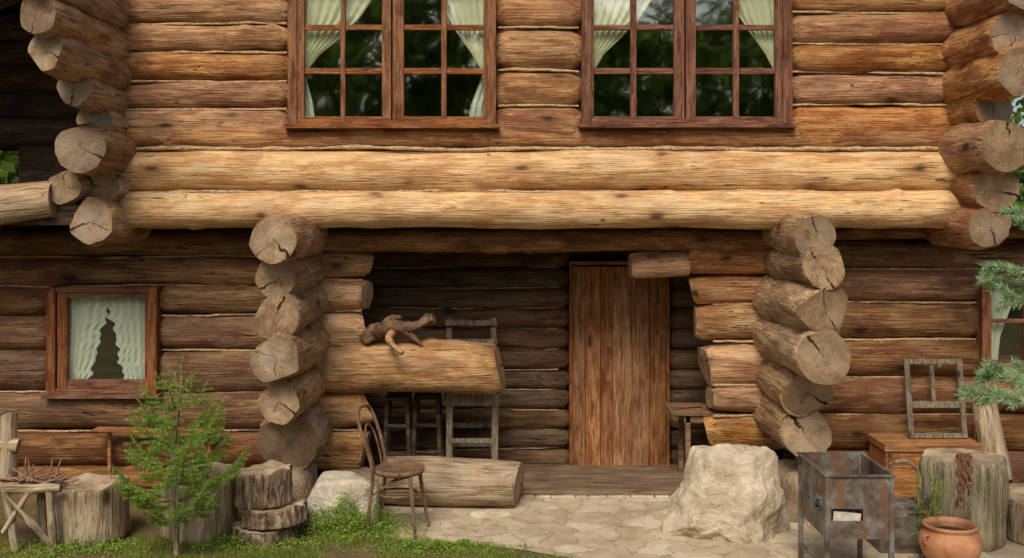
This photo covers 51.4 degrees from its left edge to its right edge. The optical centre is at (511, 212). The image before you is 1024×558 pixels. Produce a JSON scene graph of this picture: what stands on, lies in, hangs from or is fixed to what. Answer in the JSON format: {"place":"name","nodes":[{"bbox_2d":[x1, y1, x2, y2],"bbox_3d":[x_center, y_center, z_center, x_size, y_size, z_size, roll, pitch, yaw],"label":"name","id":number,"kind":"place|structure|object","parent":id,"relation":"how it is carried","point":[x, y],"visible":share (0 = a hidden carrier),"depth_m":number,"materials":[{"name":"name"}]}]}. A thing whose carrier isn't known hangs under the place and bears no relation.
{"place":"outdoors","nodes":[
{"label":"outdoors","id":0,"kind":"place"},
{"bbox_2d":[0,181,60,224],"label":"gallery rail log","id":1,"kind":"object","parent":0,"point":[20,202],"visible":0.92,"depth_m":8.52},
{"bbox_2d":[0,118,78,149],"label":"gallery log","id":2,"kind":"object","parent":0,"point":[15,134],"visible":0.26,"depth_m":10.05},
{"bbox_2d":[46,286,162,393],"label":"window stiles","id":3,"kind":"object","parent":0,"point":[57,340],"depth_m":9.40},
{"bbox_2d":[0,449,780,557],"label":"ground","id":4,"kind":"structure","parent":0,"point":[141,527],"depth_m":7.98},
{"bbox_2d":[0,412,78,552],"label":"rustic bench","id":5,"kind":"object","parent":4,"relation":"on","point":[44,527],"visible":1,"depth_m":7.86,"materials":[{"name":"grey wood"}]},
{"bbox_2d":[54,473,130,548],"bbox_3d":[-3.250,2.279,8.184,0.588,0.442,0.586,0,0,-15],"label":"tree stump","id":6,"kind":"object","parent":4,"relation":"on","point":[95,506],"visible":0.77,"depth_m":7.96,"materials":[{"name":"brown wood"}]},
{"bbox_2d":[6,465,248,488],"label":"wall log","id":7,"kind":"object","parent":4,"relation":"on","point":[130,472],"depth_m":9.48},
{"bbox_2d":[17,428,265,466],"bbox_3d":[-4.250,2.114,9.606,4.760,0.376,0.338,0,0,0],"label":"wall log","id":8,"kind":"object","parent":7,"relation":"on","point":[68,448],"depth_m":9.47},
{"bbox_2d":[0,389,264,428],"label":"wall log","id":9,"kind":"object","parent":8,"relation":"on","point":[33,409],"depth_m":9.45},
{"bbox_2d":[0,349,45,389],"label":"wall log","id":10,"kind":"object","parent":9,"relation":"on","point":[22,369],"depth_m":9.46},
{"bbox_2d":[0,315,45,349],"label":"wall log","id":11,"kind":"object","parent":10,"relation":"on","point":[22,332],"depth_m":9.47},
{"bbox_2d":[0,286,45,314],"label":"wall log","id":12,"kind":"object","parent":11,"relation":"on","point":[22,300],"depth_m":9.46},
{"bbox_2d":[0,255,262,285],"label":"wall log","id":13,"kind":"object","parent":12,"relation":"on","point":[99,270],"depth_m":9.46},
{"bbox_2d":[0,227,254,255],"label":"wall log","id":14,"kind":"object","parent":13,"relation":"on","point":[56,241],"depth_m":9.47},
{"bbox_2d":[249,213,327,264],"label":"corner log","id":15,"kind":"object","parent":13,"relation":"on","point":[278,238],"visible":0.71,"depth_m":8.19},
{"bbox_2d":[41,286,163,398],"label":"window rails","id":16,"kind":"object","parent":9,"relation":"on","point":[102,389],"depth_m":9.40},
{"bbox_2d":[69,298,109,378],"bbox_3d":[-3.787,1.135,9.506,0.398,0.796,0.032,0,0,0],"label":"curtain","id":17,"kind":"object","parent":16,"relation":"hanging from","point":[87,321],"visible":0.98,"depth_m":9.50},
{"bbox_2d":[107,298,144,378],"bbox_3d":[-3.437,1.135,9.506,0.375,0.796,0.032,0,0,0],"label":"curtain","id":18,"kind":"object","parent":16,"relation":"hanging from","point":[126,316],"visible":0.9,"depth_m":9.51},
{"bbox_2d":[160,351,271,392],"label":"wall log","id":19,"kind":"object","parent":9,"relation":"on","point":[226,371],"depth_m":9.45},
{"bbox_2d":[160,313,264,349],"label":"wall log","id":20,"kind":"object","parent":19,"relation":"on","point":[189,331],"depth_m":9.46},
{"bbox_2d":[160,285,266,313],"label":"wall log","id":21,"kind":"object","parent":20,"relation":"on","point":[223,299],"depth_m":9.46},
{"bbox_2d":[105,357,251,555],"bbox_3d":[-2.394,1.774,7.700,0.940,1.453,0.980,0,0,9],"label":"spruce sapling","id":22,"kind":"object","parent":4,"relation":"on","point":[139,496],"visible":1,"depth_m":7.66,"materials":[{"name":"green plant"}]},
{"bbox_2d":[160,461,237,545],"bbox_3d":[-2.431,2.244,8.285,0.593,0.511,0.592,0,0,18],"label":"tree stump","id":23,"kind":"object","parent":4,"relation":"on","point":[196,530],"visible":0.44,"depth_m":8.07,"materials":[{"name":"brown wood"}]},
{"bbox_2d":[232,460,307,547],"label":"stacked log slices","id":24,"kind":"object","parent":4,"relation":"on","point":[270,507],"visible":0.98,"depth_m":7.98,"materials":[{"name":"brown wood"}]},
{"bbox_2d":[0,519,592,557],"bbox_3d":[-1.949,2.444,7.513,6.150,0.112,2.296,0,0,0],"label":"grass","id":25,"kind":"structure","parent":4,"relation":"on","point":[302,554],"depth_m":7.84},
{"bbox_2d":[305,470,380,528],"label":"stone block","id":26,"kind":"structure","parent":4,"relation":"on","point":[328,488],"depth_m":8.43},
{"bbox_2d":[323,466,378,483],"bbox_3d":[-1.384,2.402,9.502,0.662,0.265,0.309,0,0,8],"label":"footing stone","id":27,"kind":"object","parent":4,"relation":"on","point":[365,472],"visible":0.16,"depth_m":9.40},
{"bbox_2d":[311,428,370,469],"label":"log","id":28,"kind":"object","parent":27,"relation":"on","point":[342,450],"depth_m":9.42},
{"bbox_2d":[256,400,332,468],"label":"corner log","id":29,"kind":"object","parent":28,"relation":"on","point":[301,440],"visible":0.6,"depth_m":8.73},
{"bbox_2d":[257,366,325,424],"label":"corner log","id":30,"kind":"object","parent":29,"relation":"on","point":[284,401],"visible":0.55,"depth_m":8.40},
{"bbox_2d":[249,319,328,382],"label":"corner log","id":31,"kind":"object","parent":30,"relation":"on","point":[278,356],"visible":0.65,"depth_m":8.22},
{"bbox_2d":[251,284,326,338],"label":"corner log","id":32,"kind":"object","parent":31,"relation":"on","point":[290,314],"visible":0.66,"depth_m":8.25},
{"bbox_2d":[255,255,325,297],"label":"corner log","id":33,"kind":"object","parent":32,"relation":"on","point":[300,275],"visible":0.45,"depth_m":8.38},
{"bbox_2d":[319,393,373,428],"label":"log","id":34,"kind":"object","parent":28,"relation":"on","point":[341,409],"depth_m":9.44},
{"bbox_2d":[316,337,504,393],"bbox_3d":[-1.010,1.384,9.553,1.902,0.533,0.445,0,0,0],"label":"porch rail log","id":35,"kind":"object","parent":34,"relation":"on","point":[431,364],"visible":0.83,"depth_m":9.37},
{"bbox_2d":[319,312,364,342],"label":"log","id":36,"kind":"object","parent":35,"relation":"on","point":[344,327],"depth_m":9.44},
{"bbox_2d":[319,278,372,309],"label":"log","id":37,"kind":"object","parent":36,"relation":"on","point":[354,295],"depth_m":9.45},
{"bbox_2d":[319,251,373,278],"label":"log","id":38,"kind":"object","parent":37,"relation":"on","point":[348,265],"depth_m":9.44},
{"bbox_2d":[322,227,769,253],"bbox_3d":[0.296,0.240,9.466,4.308,0.271,0.392,0,0,0],"label":"porch header log","id":39,"kind":"object","parent":38,"relation":"on","point":[438,239],"visible":0.7,"depth_m":9.31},
{"bbox_2d":[628,251,690,278],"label":"bracket log","id":40,"kind":"object","parent":39,"relation":"attached to","point":[652,264],"visible":0.97,"depth_m":9.36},
{"bbox_2d":[298,491,448,546],"bbox_3d":[-1.307,2.346,8.376,1.626,0.325,0.851,0,0,0],"label":"clover patch","id":41,"kind":"object","parent":4,"relation":"on","point":[361,518],"visible":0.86,"depth_m":8.31,"materials":[{"name":"green plant"}]},
{"bbox_2d":[318,462,684,494],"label":"porch floor boards","id":42,"kind":"object","parent":4,"relation":"on","point":[556,479],"visible":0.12,"depth_m":9.73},
{"bbox_2d":[363,448,568,463],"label":"porch wall log","id":43,"kind":"object","parent":42,"relation":"on","point":[546,456],"visible":0.25,"depth_m":10.31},
{"bbox_2d":[362,428,568,449],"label":"porch wall log","id":44,"kind":"object","parent":43,"relation":"on","point":[513,438],"visible":0.42,"depth_m":10.31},
{"bbox_2d":[350,408,568,430],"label":"porch wall log","id":45,"kind":"object","parent":44,"relation":"on","point":[509,418],"visible":0.4,"depth_m":10.30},
{"bbox_2d":[364,389,568,408],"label":"porch wall log","id":46,"kind":"object","parent":45,"relation":"on","point":[537,399],"visible":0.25,"depth_m":10.31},
{"bbox_2d":[443,392,499,459],"bbox_3d":[-0.371,2.046,9.820,0.522,0.788,0.200,0,0,0],"label":"wooden stool","id":47,"kind":"object","parent":42,"relation":"on","point":[450,400],"visible":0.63,"depth_m":9.74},
{"bbox_2d":[569,265,669,465],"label":"door jambs","id":48,"kind":"structure","parent":42,"relation":"on","point":[571,367],"depth_m":10.24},
{"bbox_2d":[573,266,665,464],"bbox_3d":[1.036,1.484,10.268,0.897,1.925,0.105,0,0,0],"label":"door","id":49,"kind":"structure","parent":48,"relation":"attached to","point":[633,369],"depth_m":10.27,"materials":[{"name":"brown wood"}]},
{"bbox_2d":[0,221,1022,378],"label":"room shell","id":50,"kind":"object","parent":4,"relation":"on","point":[106,365],"visible":0.03,"depth_m":13.50},
{"bbox_2d":[0,0,78,224],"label":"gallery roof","id":51,"kind":"structure","parent":50,"relation":"on","point":[39,163],"depth_m":10.10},
{"bbox_2d":[70,197,152,246],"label":"corner log","id":52,"kind":"object","parent":50,"relation":"on","point":[96,222],"visible":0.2,"depth_m":8.63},
{"bbox_2d":[85,172,129,200],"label":"corner log","id":53,"kind":"object","parent":52,"relation":"on","point":[112,186],"visible":0.16,"depth_m":8.78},
{"bbox_2d":[55,125,137,175],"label":"corner log","id":54,"kind":"object","parent":53,"relation":"on","point":[92,150],"visible":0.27,"depth_m":8.36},
{"bbox_2d":[76,108,128,132],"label":"corner log","id":55,"kind":"object","parent":54,"relation":"on","point":[112,120],"visible":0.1,"depth_m":8.67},
{"bbox_2d":[57,78,127,112],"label":"corner log","id":56,"kind":"object","parent":55,"relation":"on","point":[92,95],"visible":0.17,"depth_m":8.36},
{"bbox_2d":[28,35,132,89],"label":"corner log","id":57,"kind":"object","parent":56,"relation":"on","point":[63,58],"visible":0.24,"depth_m":8.00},
{"bbox_2d":[20,0,130,60],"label":"corner log","id":58,"kind":"object","parent":57,"relation":"on","point":[45,19],"visible":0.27,"depth_m":7.83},
{"bbox_2d":[306,0,773,118],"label":"window panes","id":59,"kind":"structure","parent":50,"relation":"on","point":[422,92],"depth_m":13.40,"materials":[{"name":"glass"}]},
{"bbox_2d":[118,188,962,229],"bbox_3d":[0.253,-0.025,9.032,7.115,0.357,0.385,0,0,0],"label":"beam log","id":60,"kind":"object","parent":50,"relation":"on","point":[759,210],"visible":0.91,"depth_m":8.89,"materials":[{"name":"wood"}]},
{"bbox_2d":[121,150,957,191],"bbox_3d":[0.232,-0.351,9.118,7.156,0.404,0.424,0,0,0],"label":"beam log","id":61,"kind":"object","parent":60,"relation":"on","point":[585,170],"visible":0.81,"depth_m":8.95,"materials":[{"name":"wood"}]},
{"bbox_2d":[124,107,287,150],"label":"wall log","id":62,"kind":"object","parent":61,"relation":"on","point":[161,125],"depth_m":9.01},
{"bbox_2d":[123,80,287,108],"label":"wall log","id":63,"kind":"object","parent":62,"relation":"on","point":[247,94],"depth_m":9.01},
{"bbox_2d":[124,52,287,80],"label":"wall log","id":64,"kind":"object","parent":63,"relation":"on","point":[211,66],"depth_m":9.01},
{"bbox_2d":[121,23,287,53],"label":"wall log","id":65,"kind":"object","parent":64,"relation":"on","point":[271,37],"depth_m":9.01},
{"bbox_2d":[125,0,287,26],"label":"wall log","id":66,"kind":"object","parent":65,"relation":"on","point":[190,11],"depth_m":9.01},
{"bbox_2d":[126,126,947,150],"bbox_3d":[0.218,-0.647,9.140,7.232,0.284,0.336,0,0,0],"label":"wall log","id":67,"kind":"object","parent":61,"relation":"on","point":[254,137],"depth_m":9.01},
{"bbox_2d":[283,25,498,128],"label":"window rails","id":68,"kind":"object","parent":67,"relation":"on","point":[404,123],"depth_m":8.96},
{"bbox_2d":[306,0,370,67],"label":"curtain","id":69,"kind":"object","parent":68,"relation":"hanging from","point":[323,12],"visible":0.77,"depth_m":9.05,"materials":[{"name":"fabric"}]},
{"bbox_2d":[578,25,796,127],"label":"window rails","id":70,"kind":"object","parent":67,"relation":"on","point":[696,122],"depth_m":8.95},
{"bbox_2d":[594,0,651,67],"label":"curtain","id":71,"kind":"object","parent":70,"relation":"hanging from","point":[611,12],"visible":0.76,"depth_m":9.05,"materials":[{"name":"fabric"}]},
{"bbox_2d":[793,106,951,150],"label":"wall log","id":72,"kind":"object","parent":67,"relation":"on","point":[823,123],"depth_m":9.01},
{"bbox_2d":[793,74,943,105],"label":"wall log","id":73,"kind":"object","parent":72,"relation":"on","point":[841,89],"depth_m":9.01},
{"bbox_2d":[793,44,949,74],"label":"wall log","id":74,"kind":"object","parent":73,"relation":"on","point":[857,60],"depth_m":9.01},
{"bbox_2d":[793,13,957,43],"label":"wall log","id":75,"kind":"object","parent":74,"relation":"on","point":[886,28],"depth_m":9.01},
{"bbox_2d":[793,0,948,13],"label":"wall log","id":76,"kind":"object","parent":75,"relation":"on","point":[873,5],"depth_m":9.01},
{"bbox_2d":[136,144,937,151],"bbox_3d":[0.241,-0.546,9.024,7.107,0.068,0.058,0,0,0],"label":"caulking rope","id":77,"kind":"object","parent":61,"relation":"on","point":[586,148],"visible":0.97,"depth_m":9.01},
{"bbox_2d":[496,107,580,150],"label":"wall log","id":78,"kind":"object","parent":61,"relation":"on","point":[564,121],"depth_m":9.01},
{"bbox_2d":[496,72,580,107],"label":"wall log","id":79,"kind":"object","parent":78,"relation":"on","point":[563,88],"depth_m":9.02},
{"bbox_2d":[496,28,580,72],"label":"wall log","id":80,"kind":"object","parent":79,"relation":"on","point":[537,49],"depth_m":9.02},
{"bbox_2d":[496,0,580,30],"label":"wall log","id":81,"kind":"object","parent":80,"relation":"on","point":[566,13],"depth_m":9.01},
{"bbox_2d":[924,206,1011,249],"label":"corner log","id":82,"kind":"object","parent":50,"relation":"on","point":[971,228],"visible":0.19,"depth_m":8.61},
{"bbox_2d":[948,172,1019,212],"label":"corner log","id":83,"kind":"object","parent":82,"relation":"on","point":[982,190],"visible":0.17,"depth_m":8.54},
{"bbox_2d":[937,119,1023,174],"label":"corner log","id":84,"kind":"object","parent":83,"relation":"on","point":[991,146],"visible":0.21,"depth_m":8.32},
{"bbox_2d":[947,98,1012,125],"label":"corner log","id":85,"kind":"object","parent":84,"relation":"on","point":[974,110],"visible":0.08,"depth_m":8.58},
{"bbox_2d":[941,46,1023,103],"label":"corner log","id":86,"kind":"object","parent":85,"relation":"on","point":[999,77],"visible":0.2,"depth_m":8.30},
{"bbox_2d":[941,12,1023,67],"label":"corner log","id":87,"kind":"object","parent":86,"relation":"on","point":[995,34],"visible":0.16,"depth_m":8.31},
{"bbox_2d":[793,449,1023,482],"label":"wall log","id":88,"kind":"object","parent":4,"relation":"on","point":[1017,461],"depth_m":9.48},
{"bbox_2d":[821,413,1023,450],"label":"wall log","id":89,"kind":"object","parent":88,"relation":"on","point":[850,431],"depth_m":9.47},
{"bbox_2d":[818,372,1023,413],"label":"wall log","id":90,"kind":"object","parent":89,"relation":"on","point":[872,395],"depth_m":9.45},
{"bbox_2d":[845,337,979,375],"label":"wall log","id":91,"kind":"object","parent":90,"relation":"on","point":[877,358],"depth_m":9.46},
{"bbox_2d":[839,301,978,338],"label":"wall log","id":92,"kind":"object","parent":91,"relation":"on","point":[884,320],"depth_m":9.47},
{"bbox_2d":[837,268,979,300],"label":"wall log","id":93,"kind":"object","parent":92,"relation":"on","point":[906,285],"depth_m":9.45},
{"bbox_2d":[288,0,495,123],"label":"window stiles","id":94,"kind":"object","parent":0,"point":[296,60],"depth_m":8.96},
{"bbox_2d":[365,327,568,349],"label":"porch wall log","id":95,"kind":"object","parent":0,"point":[521,338],"visible":0.34,"depth_m":10.30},
{"bbox_2d":[362,307,568,328],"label":"porch wall log","id":96,"kind":"object","parent":95,"relation":"on","point":[523,318],"visible":0.53,"depth_m":10.31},
{"bbox_2d":[369,287,568,309],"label":"porch wall log","id":97,"kind":"object","parent":96,"relation":"on","point":[493,299],"visible":0.63,"depth_m":10.30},
{"bbox_2d":[355,266,568,287],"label":"porch wall log","id":98,"kind":"object","parent":97,"relation":"on","point":[496,277],"visible":0.6,"depth_m":10.31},
{"bbox_2d":[372,252,572,267],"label":"porch wall log","id":99,"kind":"object","parent":98,"relation":"on","point":[452,259],"visible":0.47,"depth_m":10.31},
{"bbox_2d":[581,0,792,122],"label":"window stiles","id":100,"kind":"object","parent":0,"point":[783,60],"depth_m":8.96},
{"bbox_2d":[375,497,1023,557],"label":"stone patio","id":101,"kind":"structure","parent":0,"point":[605,529],"depth_m":8.26,"materials":[{"name":"stone"}]},
{"bbox_2d":[356,404,429,538],"bbox_3d":[-0.943,2.009,8.353,0.521,0.987,0.402,0,0,13],"label":"bentwood chair","id":102,"kind":"object","parent":101,"relation":"on","point":[401,470],"visible":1,"depth_m":8.28,"materials":[{"name":"brown wood"}]},
{"bbox_2d":[377,456,524,507],"bbox_3d":[-0.553,2.300,9.115,1.304,0.416,0.420,0,0,4],"label":"fallen log","id":103,"kind":"object","parent":101,"relation":"on","point":[455,482],"visible":0.79,"depth_m":8.94,"materials":[{"name":"brown wood"}]},
{"bbox_2d":[661,443,790,543],"bbox_3d":[1.682,2.261,8.376,1.014,0.903,0.682,0,0,6],"label":"boulder","id":104,"kind":"object","parent":101,"relation":"on","point":[729,492],"visible":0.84,"depth_m":8.14,"materials":[{"name":"stone"}]},
{"bbox_2d":[797,452,907,557],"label":"charcoal grill","id":105,"kind":"object","parent":101,"relation":"on","point":[845,495],"visible":1,"depth_m":7.00,"materials":[{"name":"metal"}]},
{"bbox_2d":[868,433,980,505],"bbox_3d":[3.566,2.229,9.203,0.834,0.542,0.454,0,0,0],"label":"wooden chest","id":106,"kind":"object","parent":101,"relation":"on","point":[886,450],"visible":0.27,"depth_m":9.00,"materials":[{"name":"brown wood"}]},
{"bbox_2d":[903,359,967,437],"bbox_3d":[3.692,1.622,9.285,0.528,0.670,0.203,0,0,0],"label":"old window frame","id":107,"kind":"object","parent":106,"relation":"on","point":[934,403],"visible":0.98,"depth_m":9.26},
{"bbox_2d":[917,516,983,557],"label":"clay pot","id":108,"kind":"object","parent":101,"relation":"on","point":[951,537],"visible":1,"depth_m":7.42,"materials":[{"name":"ceramic"}]},
{"bbox_2d":[919,448,1009,551],"bbox_3d":[3.455,2.175,8.143,0.644,0.650,0.653,0,0,-33],"label":"chopping block","id":109,"kind":"object","parent":101,"relation":"on","point":[985,508],"depth_m":7.90,"materials":[{"name":"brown wood"}]},
{"bbox_2d":[954,203,1023,412],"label":"pine tree","id":110,"kind":"object","parent":101,"relation":"on","point":[995,369],"visible":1,"depth_m":6.61,"materials":[{"name":"green plant"}]},
{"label":"wall log","id":111,"kind":"object","parent":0,"visible":0},
{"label":"wall log","id":112,"kind":"object","parent":111,"relation":"on","visible":0},
{"bbox_2d":[833,239,1023,269],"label":"wall log","id":113,"kind":"object","parent":112,"relation":"on","point":[893,253],"depth_m":9.46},
{"bbox_3d":[1.973,2.299,9.364,0.567,0.498,0.411,0,0,7],"label":"footing stone","id":114,"kind":"object","parent":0,"visible":0},
{"bbox_2d":[703,410,783,449],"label":"log","id":115,"kind":"object","parent":114,"relation":"on","point":[742,430],"depth_m":9.45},
{"bbox_2d":[706,386,763,411],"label":"log","id":116,"kind":"object","parent":115,"relation":"on","point":[742,398],"depth_m":9.44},
{"bbox_2d":[697,343,766,386],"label":"log","id":117,"kind":"object","parent":116,"relation":"on","point":[732,363],"depth_m":9.45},
{"bbox_2d":[693,304,761,339],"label":"log","id":118,"kind":"object","parent":117,"relation":"on","point":[712,322],"depth_m":9.45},
{"bbox_2d":[688,274,763,303],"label":"log","id":119,"kind":"object","parent":118,"relation":"on","point":[720,288],"depth_m":9.44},
{"bbox_2d":[688,250,765,273],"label":"log","id":120,"kind":"object","parent":119,"relation":"on","point":[719,262],"visible":0.46,"depth_m":9.36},
{"bbox_2d":[744,393,831,456],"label":"corner log","id":121,"kind":"object","parent":115,"relation":"on","point":[794,435],"visible":0.5,"depth_m":8.64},
{"bbox_2d":[756,359,833,416],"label":"corner log","id":122,"kind":"object","parent":121,"relation":"on","point":[790,392],"visible":0.48,"depth_m":8.63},
{"bbox_2d":[739,318,850,384],"bbox_3d":[2.372,1.109,9.266,0.461,0.469,2.357,0,0,0],"label":"corner log","id":123,"kind":"object","parent":122,"relation":"on","point":[822,357],"visible":0.61,"depth_m":8.17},
{"bbox_2d":[752,274,847,333],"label":"corner log","id":124,"kind":"object","parent":123,"relation":"on","point":[799,305],"visible":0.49,"depth_m":8.22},
{"bbox_2d":[763,244,844,289],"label":"corner log","id":125,"kind":"object","parent":124,"relation":"on","point":[819,266],"visible":0.56,"depth_m":8.17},
{"bbox_2d":[762,210,835,254],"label":"corner log","id":126,"kind":"object","parent":125,"relation":"on","point":[798,232],"visible":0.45,"depth_m":8.31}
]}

